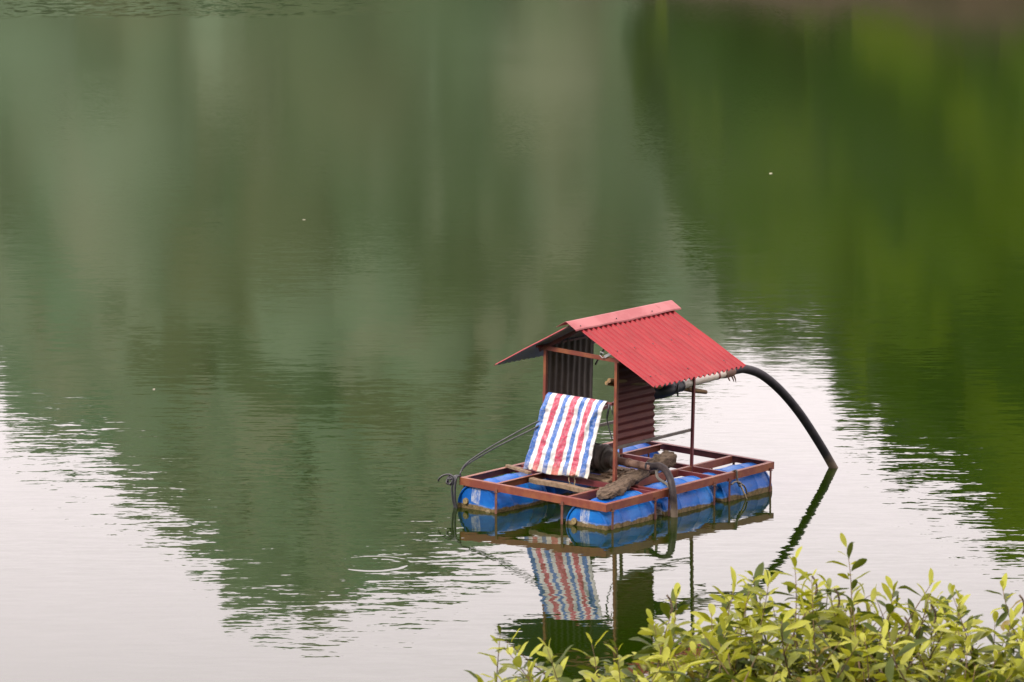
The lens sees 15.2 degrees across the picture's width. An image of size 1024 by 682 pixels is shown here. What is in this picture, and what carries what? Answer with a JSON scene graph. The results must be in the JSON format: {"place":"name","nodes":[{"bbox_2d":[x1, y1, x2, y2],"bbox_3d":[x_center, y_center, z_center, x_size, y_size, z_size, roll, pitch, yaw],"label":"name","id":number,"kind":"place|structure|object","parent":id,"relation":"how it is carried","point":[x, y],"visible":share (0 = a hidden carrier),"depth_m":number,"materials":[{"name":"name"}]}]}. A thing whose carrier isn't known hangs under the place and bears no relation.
{"place":"outdoors","nodes":[
{"label":"outdoors","id":0,"kind":"place"},
{"bbox_2d":[0,0,1023,681],"bbox_3d":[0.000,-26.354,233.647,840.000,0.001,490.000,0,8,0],"label":"lake water","id":1,"kind":"structure","parent":0,"point":[286,286],"depth_m":57.30,"materials":[{"name":"green liquid"}]},
{"bbox_2d":[457,300,773,529],"bbox_3d":[1.155,0.835,41.761,2.206,2.364,3.046,9,13,39],"label":"pump raft","id":2,"kind":"object","parent":1,"relation":"on","point":[661,344],"visible":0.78,"depth_m":41.36,"materials":[{"name":"red paint"}]},
{"bbox_2d":[438,474,453,485],"bbox_3d":[-0.696,1.491,41.419,0.244,0.131,0.072,9,13,39],"label":"cable coil","id":3,"kind":"object","parent":2,"relation":"attached to","point":[447,479],"visible":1,"depth_m":41.40,"materials":[{"name":"black rubber"}]},
{"bbox_2d":[451,421,538,508],"bbox_3d":[-0.119,1.420,41.539,1.136,1.234,0.228,-2,9,-16],"label":"power cable","id":4,"kind":"object","parent":2,"relation":"hanging from","point":[453,493],"visible":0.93,"depth_m":41.47,"materials":[{"name":"black rubber"}]},
{"bbox_2d":[505,464,531,473],"bbox_3d":[0.069,1.395,41.718,0.052,0.045,0.445,-5,10,-33],"label":"board","id":5,"kind":"object","parent":2,"relation":"on","point":[519,469],"visible":1,"depth_m":41.69,"materials":[{"name":"brown wood"}]},
{"bbox_2d":[528,477,592,492],"bbox_3d":[0.550,1.557,41.178,0.942,0.082,0.079,7,11,41],"label":"board","id":6,"kind":"object","parent":2,"relation":"on","point":[561,485],"visible":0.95,"depth_m":41.19,"materials":[{"name":"brown wood"}]},
{"bbox_2d":[542,392,612,439],"bbox_3d":[0.705,0.802,41.275,0.976,0.406,0.059,9,13,39],"label":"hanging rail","id":7,"kind":"object","parent":2,"relation":"attached to","point":[609,404],"visible":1,"depth_m":40.98,"materials":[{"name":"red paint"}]},
{"bbox_2d":[523,392,606,484],"bbox_3d":[0.555,1.068,41.346,1.093,0.996,0.097,6,10,37],"label":"striped tarp","id":8,"kind":"object","parent":7,"relation":"hanging from","point":[563,440],"visible":1,"depth_m":41.31,"materials":[{"name":"plastic"}]},
{"bbox_2d":[575,473,611,482],"bbox_3d":[0.815,1.464,41.519,0.700,0.036,0.163,9,13,39],"label":"board","id":9,"kind":"object","parent":2,"relation":"on","point":[599,478],"visible":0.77,"depth_m":41.37,"materials":[{"name":"brown wood"}]},
{"bbox_2d":[592,469,623,475],"bbox_3d":[1.016,1.426,41.752,0.810,0.044,0.186,9,13,39],"label":"board","id":10,"kind":"object","parent":2,"relation":"on","point":[599,472],"visible":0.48,"depth_m":41.69,"materials":[{"name":"brown wood"}]},
{"bbox_2d":[590,443,652,472],"bbox_3d":[1.097,1.233,41.573,1.072,0.411,0.310,9,13,39],"label":"water pump","id":11,"kind":"object","parent":10,"relation":"on","point":[602,458],"visible":0.59,"depth_m":41.54,"materials":[{"name":"metal"}]},
{"bbox_2d":[611,466,629,472],"bbox_3d":[1.169,1.401,41.903,0.715,0.035,0.160,9,13,39],"label":"board","id":12,"kind":"object","parent":2,"relation":"on","point":[622,468],"visible":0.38,"depth_m":41.88,"materials":[{"name":"brown wood"}]},
{"bbox_2d":[599,468,650,478],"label":"wood scraps","id":13,"kind":"object","parent":2,"relation":"on","point":[611,477],"visible":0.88,"depth_m":41.54,"materials":[{"name":"brown wood"}]},
{"bbox_2d":[596,450,676,499],"bbox_3d":[1.331,1.451,41.291,0.256,0.247,1.996,3,9,23],"label":"log","id":14,"kind":"object","parent":2,"relation":"on","point":[620,485],"visible":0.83,"depth_m":41.06,"materials":[{"name":"brown wood"}]},
{"bbox_2d":[607,378,707,393],"bbox_3d":[1.582,0.490,41.565,0.062,0.388,1.744,7,11,38],"label":"pole","id":15,"kind":"object","parent":2,"relation":"attached to","point":[689,389],"visible":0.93,"depth_m":41.52,"materials":[{"name":"brown wood"}]},
{"bbox_2d":[645,462,677,516],"bbox_3d":[1.604,1.704,41.104,0.123,0.787,0.607,-5,10,-29],"label":"suction hose","id":16,"kind":"object","parent":2,"relation":"attached to","point":[670,482],"visible":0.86,"depth_m":40.87,"materials":[{"name":"black rubber"}]},
{"bbox_2d":[654,368,735,398],"bbox_3d":[1.918,0.458,42.124,0.412,0.228,1.370,9,13,39],"label":"delivery pipe","id":17,"kind":"object","parent":2,"relation":"attached to","point":[668,390],"visible":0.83,"depth_m":41.84,"materials":[{"name":"grey plastic"}]},
{"bbox_2d":[736,364,837,467],"bbox_3d":[3.202,1.146,43.350,2.146,1.964,0.113,-7,11,-41],"label":"hose","id":18,"kind":"object","parent":17,"relation":"attached to","point":[779,389],"visible":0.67,"depth_m":43.23,"materials":[{"name":"black rubber"}]},
{"bbox_2d":[731,469,747,498],"bbox_3d":[2.468,1.595,41.868,0.281,0.407,0.101,-6,10,-37],"label":"tied rope","id":19,"kind":"object","parent":2,"relation":"attached to","point":[739,483],"visible":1,"depth_m":41.82,"materials":[{"name":"fabric"}]},
{"bbox_2d":[464,533,1023,681],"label":"leafy shrub","id":20,"kind":"object","parent":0,"point":[851,656],"visible":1,"depth_m":11.98,"materials":[{"name":"green plant"}]}
]}

